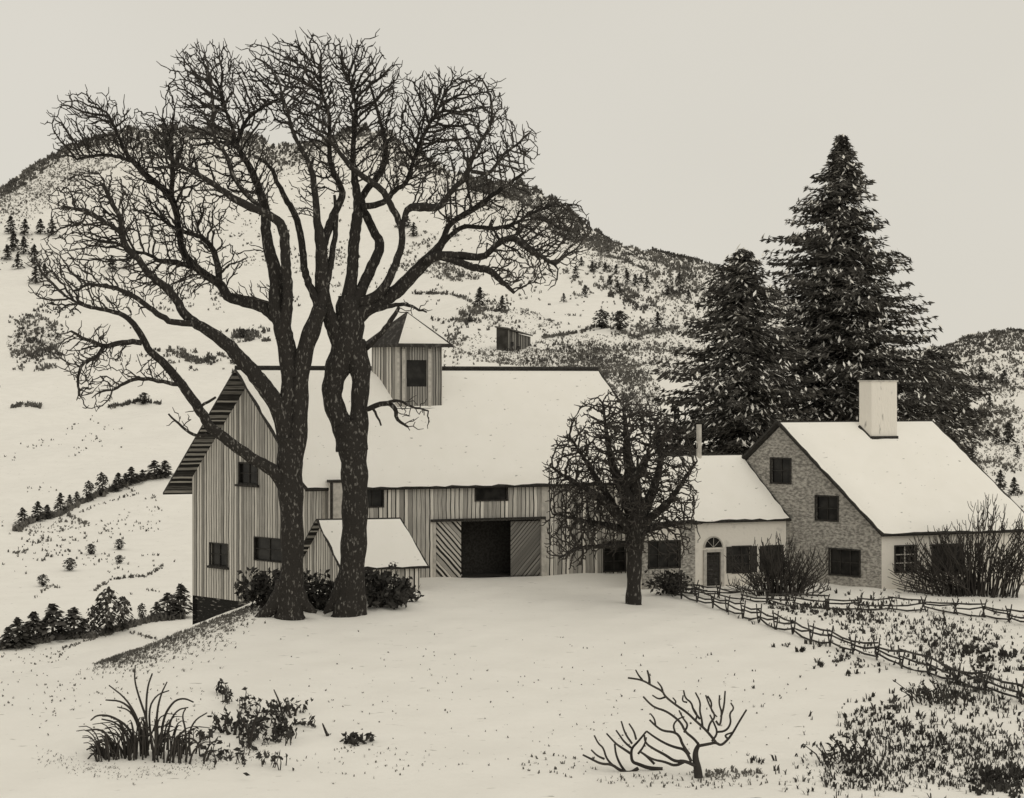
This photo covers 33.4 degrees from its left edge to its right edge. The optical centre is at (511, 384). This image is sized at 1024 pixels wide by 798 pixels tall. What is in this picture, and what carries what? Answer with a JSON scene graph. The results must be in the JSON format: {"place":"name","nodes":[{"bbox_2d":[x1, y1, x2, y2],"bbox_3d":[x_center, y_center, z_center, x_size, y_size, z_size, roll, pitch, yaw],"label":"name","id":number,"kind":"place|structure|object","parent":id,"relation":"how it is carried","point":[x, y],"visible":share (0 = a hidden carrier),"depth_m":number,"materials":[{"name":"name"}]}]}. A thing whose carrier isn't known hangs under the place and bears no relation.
{"place":"outdoors","nodes":[
{"label":"outdoors","id":0,"kind":"place"},
{"bbox_2d":[0,573,1023,797],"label":"snowy ground","id":1,"kind":"structure","parent":0,"point":[489,624],"depth_m":65.55,"materials":[{"name":"snow"}]},
{"bbox_2d":[77,665,221,763],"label":"ornamental grass","id":2,"kind":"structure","parent":1,"relation":"on","point":[132,741],"depth_m":54.60,"materials":[{"name":"plant"}]},
{"bbox_2d":[24,39,338,619],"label":"elm tree","id":3,"kind":"object","parent":1,"relation":"on","point":[288,405],"visible":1,"depth_m":87.54,"materials":[{"name":"black plant"}]},
{"bbox_2d":[233,566,279,608],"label":"evergreen shrub","id":4,"kind":"object","parent":1,"relation":"on","point":[262,587],"visible":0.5,"depth_m":90.52,"materials":[{"name":"black plant"}]},
{"bbox_2d":[188,678,328,775],"bbox_3d":[-8.643,11.446,59.057,4.707,1.427,14.443,0,0,-4],"label":"weed patch","id":5,"kind":"object","parent":1,"relation":"on","point":[279,730],"visible":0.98,"depth_m":58.28,"materials":[{"name":"black plant"}]},
{"bbox_2d":[303,568,334,610],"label":"evergreen shrub","id":6,"kind":"object","parent":1,"relation":"on","point":[319,600],"visible":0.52,"depth_m":91.04,"materials":[{"name":"black plant"}]},
{"bbox_2d":[339,731,376,745],"bbox_3d":[-5.124,11.840,57.071,1.162,0.514,1.066,0,0,-32],"label":"weed","id":7,"kind":"object","parent":1,"relation":"on","point":[351,737],"visible":1,"depth_m":56.92,"materials":[{"name":"black plant"}]},
{"bbox_2d":[303,517,429,589],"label":"shed","id":8,"kind":"structure","parent":1,"relation":"on","point":[389,540],"depth_m":99.73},
{"bbox_2d":[364,561,416,608],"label":"evergreen shrub","id":9,"kind":"object","parent":1,"relation":"on","point":[380,593],"visible":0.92,"depth_m":91.01,"materials":[{"name":"black plant"}]},
{"bbox_2d":[1,603,803,788],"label":"bank grass","id":10,"kind":"structure","parent":1,"relation":"on","point":[115,658],"depth_m":73.31,"materials":[{"name":"plant"}]},
{"bbox_2d":[163,312,656,623],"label":"barn","id":11,"kind":"structure","parent":1,"relation":"on","point":[459,486],"depth_m":107.79,"materials":[{"name":"wood"}]},
{"bbox_2d":[206,542,228,569],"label":"window","id":12,"kind":"structure","parent":11,"relation":"in","point":[219,553],"depth_m":109.54,"materials":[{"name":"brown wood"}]},
{"bbox_2d":[235,462,258,487],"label":"window","id":13,"kind":"structure","parent":11,"relation":"in","point":[249,473],"depth_m":107.65,"materials":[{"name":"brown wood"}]},
{"bbox_2d":[254,536,280,562],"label":"window","id":14,"kind":"structure","parent":11,"relation":"in","point":[267,549],"depth_m":106.45,"materials":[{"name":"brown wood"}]},
{"bbox_2d":[367,490,383,507],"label":"window","id":15,"kind":"structure","parent":11,"relation":"in","point":[375,497],"depth_m":104.11,"materials":[{"name":"black glass"}]},
{"bbox_2d":[436,521,460,577],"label":"sliding door","id":16,"kind":"structure","parent":11,"relation":"in","point":[448,534],"depth_m":105.52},
{"bbox_2d":[475,488,507,501],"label":"window","id":17,"kind":"structure","parent":11,"relation":"in","point":[481,494],"depth_m":106.42,"materials":[{"name":"black glass"}]},
{"bbox_2d":[510,521,539,576],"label":"sliding door","id":18,"kind":"structure","parent":11,"relation":"in","point":[524,535],"depth_m":107.05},
{"bbox_2d":[603,541,625,572],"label":"window","id":19,"kind":"structure","parent":11,"relation":"in","point":[615,563],"depth_m":108.95,"materials":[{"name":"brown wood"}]},
{"bbox_2d":[233,28,592,617],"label":"elm tree","id":20,"kind":"object","parent":1,"relation":"on","point":[356,306],"visible":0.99,"depth_m":88.72,"materials":[{"name":"black plant"}]},
{"bbox_2d":[403,581,423,601],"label":"evergreen shrub","id":21,"kind":"object","parent":1,"relation":"on","point":[412,597],"visible":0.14,"depth_m":93.74,"materials":[{"name":"black plant"}]},
{"bbox_2d":[540,390,702,604],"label":"apple tree","id":22,"kind":"object","parent":1,"relation":"on","point":[636,519],"visible":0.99,"depth_m":92.90,"materials":[{"name":"black plant"}]},
{"bbox_2d":[582,721,662,771],"bbox_3d":[3.389,11.331,53.212,2.585,1.576,0.714,0,0,-10],"label":"leafless shrub","id":23,"kind":"object","parent":1,"relation":"on","point":[610,763],"visible":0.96,"depth_m":53.16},
{"bbox_2d":[637,416,664,451],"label":"thicket bush","id":24,"kind":"object","parent":1,"relation":"on","point":[648,427],"visible":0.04,"depth_m":122.27,"materials":[{"name":"black plant"}]},
{"bbox_2d":[646,403,683,449],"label":"thicket bush","id":25,"kind":"object","parent":1,"relation":"on","point":[664,410],"visible":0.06,"depth_m":123.20,"materials":[{"name":"black plant"}]},
{"bbox_2d":[641,565,707,596],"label":"evergreen shrub","id":26,"kind":"object","parent":1,"relation":"on","point":[668,578],"visible":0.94,"depth_m":97.18,"materials":[{"name":"black plant"}]},
{"bbox_2d":[654,406,695,449],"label":"thicket bush","id":27,"kind":"object","parent":1,"relation":"on","point":[677,409],"visible":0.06,"depth_m":124.81,"materials":[{"name":"black plant"}]},
{"bbox_2d":[628,670,746,778],"bbox_3d":[5.346,10.316,51.933,3.702,3.394,1.048,0,0,0],"label":"leafless shrub","id":28,"kind":"object","parent":1,"relation":"on","point":[696,765],"visible":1,"depth_m":51.88,"materials":[{"name":"plant"}]},
{"bbox_2d":[636,424,791,588],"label":"cottage wing","id":29,"kind":"structure","parent":1,"relation":"on","point":[738,509],"depth_m":102.24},
{"bbox_2d":[648,540,680,568],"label":"window","id":30,"kind":"structure","parent":29,"relation":"in","point":[655,560],"depth_m":100.83,"materials":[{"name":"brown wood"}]},
{"bbox_2d":[703,549,723,585],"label":"door","id":31,"kind":"structure","parent":29,"relation":"in","point":[713,559],"depth_m":101.77,"materials":[{"name":"brown wood"}]},
{"bbox_2d":[732,545,751,573],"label":"window","id":32,"kind":"structure","parent":29,"relation":"in","point":[736,550],"depth_m":102.37,"materials":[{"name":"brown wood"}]},
{"bbox_2d":[765,545,783,570],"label":"window","id":33,"kind":"structure","parent":29,"relation":"in","point":[766,546],"depth_m":103.02,"materials":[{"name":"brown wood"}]},
{"bbox_2d":[647,243,823,454],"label":"spruce tree","id":34,"kind":"object","parent":1,"relation":"on","point":[738,408],"visible":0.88,"depth_m":115.90,"materials":[{"name":"black plant"}]},
{"bbox_2d":[724,531,829,596],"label":"lilac bush","id":35,"kind":"object","parent":1,"relation":"on","point":[780,569],"visible":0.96,"depth_m":96.61,"materials":[{"name":"plant"}]},
{"bbox_2d":[621,587,1023,797],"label":"garden stubble","id":36,"kind":"object","parent":1,"relation":"on","point":[989,777],"visible":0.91,"depth_m":59.63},
{"bbox_2d":[665,582,1023,703],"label":"rail fence","id":37,"kind":"object","parent":1,"relation":"on","point":[1020,694],"visible":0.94,"depth_m":75.73,"materials":[{"name":"wood"}]},
{"bbox_2d":[801,732,887,769],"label":"dead weeds","id":38,"kind":"object","parent":1,"relation":"on","point":[863,752],"visible":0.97,"depth_m":53.95,"materials":[{"name":"black plant"}]},
{"bbox_2d":[674,580,1023,622],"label":"rail fence","id":39,"kind":"object","parent":1,"relation":"on","point":[984,607],"visible":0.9,"depth_m":90.67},
{"bbox_2d":[712,134,1000,455],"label":"spruce tree","id":40,"kind":"object","parent":1,"relation":"on","point":[834,292],"visible":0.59,"depth_m":122.26,"materials":[{"name":"black plant"}]},
{"bbox_2d":[742,380,1023,588],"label":"farmhouse","id":41,"kind":"object","parent":1,"relation":"on","point":[871,492],"visible":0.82,"depth_m":102.05,"materials":[{"name":"stone"}]},
{"bbox_2d":[770,457,791,484],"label":"window","id":42,"kind":"structure","parent":41,"relation":"in","point":[780,468],"depth_m":103.58,"materials":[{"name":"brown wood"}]},
{"bbox_2d":[815,495,838,521],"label":"window","id":43,"kind":"structure","parent":41,"relation":"in","point":[826,506],"depth_m":101.48,"materials":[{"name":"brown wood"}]},
{"bbox_2d":[828,547,860,577],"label":"window","id":44,"kind":"structure","parent":41,"relation":"in","point":[844,562],"depth_m":100.71,"materials":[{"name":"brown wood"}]},
{"bbox_2d":[894,545,916,572],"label":"window","id":45,"kind":"structure","parent":41,"relation":"in","point":[898,549],"depth_m":99.56,"materials":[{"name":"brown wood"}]},
{"bbox_2d":[931,543,962,571],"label":"window","id":46,"kind":"structure","parent":41,"relation":"in","point":[957,556],"depth_m":100.34,"materials":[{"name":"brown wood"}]},
{"bbox_2d":[893,679,967,710],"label":"dead weeds","id":47,"kind":"object","parent":1,"relation":"on","point":[945,702],"visible":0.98,"depth_m":63.66,"materials":[{"name":"black plant"}]},
{"bbox_2d":[900,346,1003,456],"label":"spruce tree","id":48,"kind":"object","parent":1,"relation":"on","point":[942,354],"visible":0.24,"depth_m":131.01,"materials":[{"name":"black plant"}]},
{"bbox_2d":[888,492,1023,597],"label":"lilac bush","id":49,"kind":"object","parent":1,"relation":"on","point":[967,583],"visible":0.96,"depth_m":96.58,"materials":[{"name":"plant"}]},
{"bbox_2d":[0,124,1023,653],"bbox_3d":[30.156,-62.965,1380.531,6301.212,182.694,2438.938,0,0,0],"label":"hills","id":50,"kind":"structure","parent":0,"point":[138,438],"depth_m":472.63,"materials":[{"name":"snow"}]},
{"bbox_2d":[0,245,12,259],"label":"young conifer","id":51,"kind":"object","parent":50,"relation":"on","point":[7,255],"visible":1,"depth_m":658.50,"materials":[{"name":"plant"}]},
{"bbox_2d":[3,215,17,233],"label":"young conifer","id":52,"kind":"object","parent":50,"relation":"on","point":[10,223],"visible":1,"depth_m":703.15,"materials":[{"name":"plant"}]},
{"bbox_2d":[3,230,20,250],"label":"young conifer","id":53,"kind":"object","parent":50,"relation":"on","point":[12,238],"visible":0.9,"depth_m":672.35,"materials":[{"name":"plant"}]},
{"bbox_2d":[0,627,25,648],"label":"young conifer","id":54,"kind":"object","parent":50,"relation":"on","point":[7,631],"visible":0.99,"depth_m":163.54,"materials":[{"name":"plant"}]},
{"bbox_2d":[0,617,34,648],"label":"young conifer","id":55,"kind":"object","parent":50,"relation":"on","point":[17,622],"visible":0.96,"depth_m":164.12,"materials":[{"name":"plant"}]},
{"bbox_2d":[12,253,24,268],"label":"young conifer","id":56,"kind":"object","parent":50,"relation":"on","point":[17,260],"visible":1,"depth_m":637.64,"materials":[{"name":"black plant"}]},
{"bbox_2d":[13,507,29,523],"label":"young conifer","id":57,"kind":"object","parent":50,"relation":"on","point":[22,510],"visible":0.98,"depth_m":264.55,"materials":[{"name":"plant"}]},
{"bbox_2d":[16,236,31,253],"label":"young conifer","id":58,"kind":"object","parent":50,"relation":"on","point":[23,245],"visible":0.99,"depth_m":666.36,"materials":[{"name":"plant"}]},
{"bbox_2d":[19,219,29,234],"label":"young conifer","id":59,"kind":"object","parent":50,"relation":"on","point":[26,227],"visible":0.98,"depth_m":701.25,"materials":[{"name":"plant"}]},
{"bbox_2d":[15,623,38,645],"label":"young conifer","id":60,"kind":"object","parent":50,"relation":"on","point":[28,636],"visible":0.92,"depth_m":165.05,"materials":[{"name":"plant"}]},
{"bbox_2d":[27,244,41,264],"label":"young conifer","id":61,"kind":"object","parent":50,"relation":"on","point":[34,251],"visible":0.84,"depth_m":642.36,"materials":[{"name":"plant"}]},
{"bbox_2d":[27,266,41,283],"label":"young conifer","id":62,"kind":"object","parent":50,"relation":"on","point":[36,279],"visible":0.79,"depth_m":605.26,"materials":[{"name":"plant"}]},
{"bbox_2d":[25,611,48,640],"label":"young conifer","id":63,"kind":"object","parent":50,"relation":"on","point":[33,616],"visible":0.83,"depth_m":166.72,"materials":[{"name":"plant"}]},
{"bbox_2d":[31,501,46,520],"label":"young conifer","id":64,"kind":"object","parent":50,"relation":"on","point":[36,509],"visible":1,"depth_m":268.72,"materials":[{"name":"plant"}]},
{"bbox_2d":[34,219,46,233],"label":"young conifer","id":65,"kind":"object","parent":50,"relation":"on","point":[40,226],"visible":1,"depth_m":706.02,"materials":[{"name":"plant"}]},
{"bbox_2d":[36,574,49,585],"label":"round shrub","id":66,"kind":"object","parent":50,"relation":"on","point":[44,583],"visible":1,"depth_m":207.38,"materials":[{"name":"plant"}]},
{"bbox_2d":[39,505,54,518],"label":"young conifer","id":67,"kind":"object","parent":50,"relation":"on","point":[47,510],"visible":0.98,"depth_m":271.44,"materials":[{"name":"plant"}]},
{"bbox_2d":[45,218,60,233],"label":"young conifer","id":68,"kind":"object","parent":50,"relation":"on","point":[51,227],"visible":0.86,"depth_m":706.89,"materials":[{"name":"plant"}]},
{"bbox_2d":[34,603,73,639],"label":"young conifer","id":69,"kind":"object","parent":50,"relation":"on","point":[48,619],"visible":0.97,"depth_m":167.63,"materials":[{"name":"plant"}]},
{"bbox_2d":[53,492,68,511],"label":"young conifer","id":70,"kind":"object","parent":50,"relation":"on","point":[60,503],"visible":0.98,"depth_m":278.47,"materials":[{"name":"plant"}]},
{"bbox_2d":[62,558,76,570],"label":"round shrub","id":71,"kind":"object","parent":50,"relation":"on","point":[69,565],"visible":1,"depth_m":222.35,"materials":[{"name":"plant"}]},
{"bbox_2d":[58,607,89,637],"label":"young conifer","id":72,"kind":"object","parent":50,"relation":"on","point":[74,618],"visible":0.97,"depth_m":168.94,"materials":[{"name":"plant"}]},
{"bbox_2d":[73,618,92,635],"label":"young conifer","id":73,"kind":"object","parent":50,"relation":"on","point":[83,622],"visible":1,"depth_m":169.28,"materials":[{"name":"plant"}]},
{"bbox_2d":[83,480,94,498],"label":"round shrub","id":74,"kind":"object","parent":50,"relation":"on","point":[88,489],"visible":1,"depth_m":290.32,"materials":[{"name":"grey plant"}]},
{"bbox_2d":[85,544,96,553],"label":"round shrub","id":75,"kind":"object","parent":50,"relation":"on","point":[90,547],"visible":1,"depth_m":237.41,"materials":[{"name":"grey plant"}]},
{"bbox_2d":[85,605,101,631],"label":"round shrub","id":76,"kind":"object","parent":50,"relation":"on","point":[91,615],"visible":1,"depth_m":169.90,"materials":[{"name":"black plant"}]},
{"bbox_2d":[95,472,108,496],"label":"round shrub","id":77,"kind":"object","parent":50,"relation":"on","point":[102,478],"visible":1,"depth_m":294.26,"materials":[{"name":"black plant"}]},
{"bbox_2d":[92,586,123,633],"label":"round shrub","id":78,"kind":"object","parent":50,"relation":"on","point":[109,619],"visible":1,"depth_m":170.43,"materials":[{"name":"plant"}]},
{"bbox_2d":[106,256,117,271],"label":"young conifer","id":79,"kind":"object","parent":50,"relation":"on","point":[109,264],"visible":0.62,"depth_m":624.20,"materials":[{"name":"plant"}]},
{"bbox_2d":[108,481,121,491],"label":"young conifer","id":80,"kind":"object","parent":50,"relation":"on","point":[114,486],"visible":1,"depth_m":298.00,"materials":[{"name":"plant"}]},
{"bbox_2d":[114,538,125,549],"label":"round shrub","id":81,"kind":"object","parent":50,"relation":"on","point":[119,541],"visible":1,"depth_m":242.29,"materials":[{"name":"plant"}]},
{"bbox_2d":[112,472,129,488],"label":"young conifer","id":82,"kind":"object","parent":50,"relation":"on","point":[118,475],"visible":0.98,"depth_m":300.11,"materials":[{"name":"plant"}]},
{"bbox_2d":[112,596,133,630],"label":"round shrub","id":83,"kind":"object","parent":50,"relation":"on","point":[124,601],"visible":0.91,"depth_m":172.65,"materials":[{"name":"plant"}]},
{"bbox_2d":[126,467,143,484],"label":"young conifer","id":84,"kind":"object","parent":50,"relation":"on","point":[132,476],"visible":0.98,"depth_m":304.07,"materials":[{"name":"plant"}]},
{"bbox_2d":[137,603,146,618],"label":"round shrub","id":85,"kind":"object","parent":50,"relation":"on","point":[140,613],"visible":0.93,"depth_m":180.21,"materials":[{"name":"plant"}]},
{"bbox_2d":[137,392,149,403],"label":"round shrub","id":86,"kind":"object","parent":50,"relation":"on","point":[144,399],"visible":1,"depth_m":416.13,"materials":[{"name":"plant"}]},
{"bbox_2d":[144,460,163,477],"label":"young conifer","id":87,"kind":"object","parent":50,"relation":"on","point":[152,465],"visible":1,"depth_m":309.82,"materials":[{"name":"plant"}]},
{"bbox_2d":[149,601,163,614],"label":"young conifer","id":88,"kind":"object","parent":50,"relation":"on","point":[156,606],"visible":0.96,"depth_m":180.53,"materials":[{"name":"plant"}]},
{"bbox_2d":[155,460,173,477],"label":"young conifer","id":89,"kind":"object","parent":50,"relation":"on","point":[165,467],"visible":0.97,"depth_m":311.44,"materials":[{"name":"plant"}]},
{"bbox_2d":[153,592,177,615],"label":"young conifer","id":90,"kind":"object","parent":50,"relation":"on","point":[166,599],"visible":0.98,"depth_m":181.29,"materials":[{"name":"plant"}]},
{"bbox_2d":[163,602,184,617],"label":"young conifer","id":91,"kind":"object","parent":50,"relation":"on","point":[174,609],"visible":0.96,"depth_m":181.28,"materials":[{"name":"plant"}]},
{"bbox_2d":[169,583,192,616],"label":"young conifer","id":92,"kind":"object","parent":50,"relation":"on","point":[182,598],"visible":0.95,"depth_m":181.73,"materials":[{"name":"plant"}]},
{"bbox_2d":[407,222,418,236],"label":"young conifer","id":93,"kind":"object","parent":50,"relation":"on","point":[413,230],"visible":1,"depth_m":693.75,"materials":[{"name":"plant"}]},
{"bbox_2d":[470,287,488,306],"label":"young conifer","id":94,"kind":"object","parent":50,"relation":"on","point":[478,296],"visible":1,"depth_m":483.19,"materials":[{"name":"plant"}]},
{"bbox_2d":[496,295,509,309],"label":"young conifer","id":95,"kind":"object","parent":50,"relation":"on","point":[502,306],"visible":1,"depth_m":462.32,"materials":[{"name":"plant"}]},
{"bbox_2d":[0,165,1023,650],"bbox_3d":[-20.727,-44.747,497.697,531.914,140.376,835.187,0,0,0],"label":"hillside scrub","id":96,"kind":"object","parent":50,"relation":"on","point":[474,313],"visible":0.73,"depth_m":433.07,"materials":[{"name":"plant"}]},
{"bbox_2d":[0,122,1023,359],"bbox_3d":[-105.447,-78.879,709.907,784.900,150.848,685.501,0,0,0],"label":"crest brush","id":97,"kind":"object","parent":50,"relation":"on","point":[606,244],"visible":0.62,"depth_m":735.78,"materials":[{"name":"plant"}]},
{"bbox_2d":[0,126,1023,475],"bbox_3d":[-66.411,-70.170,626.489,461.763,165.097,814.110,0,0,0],"label":"slope grass","id":98,"kind":"structure","parent":50,"relation":"on","point":[572,352],"depth_m":465.69,"materials":[{"name":"plant"}]},
{"bbox_2d":[495,326,532,350],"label":"hill shed","id":99,"kind":"structure","parent":50,"relation":"on","point":[507,337],"depth_m":369.69,"materials":[{"name":"grey wood"}]},
{"bbox_2d":[592,309,609,328],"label":"round shrub","id":100,"kind":"object","parent":50,"relation":"on","point":[603,315],"visible":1,"depth_m":420.61,"materials":[{"name":"plant"}]},
{"bbox_2d":[610,310,629,330],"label":"round shrub","id":101,"kind":"object","parent":50,"relation":"on","point":[618,320],"visible":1,"depth_m":411.28,"materials":[{"name":"plant"}]},
{"bbox_2d":[650,312,663,327],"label":"young conifer","id":102,"kind":"object","parent":50,"relation":"on","point":[657,322],"visible":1,"depth_m":416.52,"materials":[{"name":"plant"}]},
{"bbox_2d":[991,428,1002,444],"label":"young conifer","id":103,"kind":"object","parent":50,"relation":"on","point":[996,437],"visible":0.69,"depth_m":292.13,"materials":[{"name":"plant"}]},
{"bbox_2d":[995,470,1007,487],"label":"young conifer","id":104,"kind":"object","parent":50,"relation":"on","point":[999,479],"visible":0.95,"depth_m":205.48,"materials":[{"name":"plant"}]},
{"bbox_2d":[1000,370,1009,382],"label":"young conifer","id":105,"kind":"object","parent":50,"relation":"on","point":[1004,374],"visible":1,"depth_m":443.06,"materials":[{"name":"plant"}]},
{"bbox_2d":[1000,422,1019,444],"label":"young conifer","id":106,"kind":"object","parent":50,"relation":"on","point":[1007,432],"visible":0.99,"depth_m":293.12,"materials":[{"name":"plant"}]},
{"bbox_2d":[1006,477,1022,494],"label":"young conifer","id":107,"kind":"object","parent":50,"relation":"on","point":[1013,485],"visible":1,"depth_m":197.32,"materials":[{"name":"plant"}]},
{"bbox_2d":[0,0,1023,350],"label":"sky","id":108,"kind":"structure","parent":0,"point":[692,128],"materials":[{"name":"white"}]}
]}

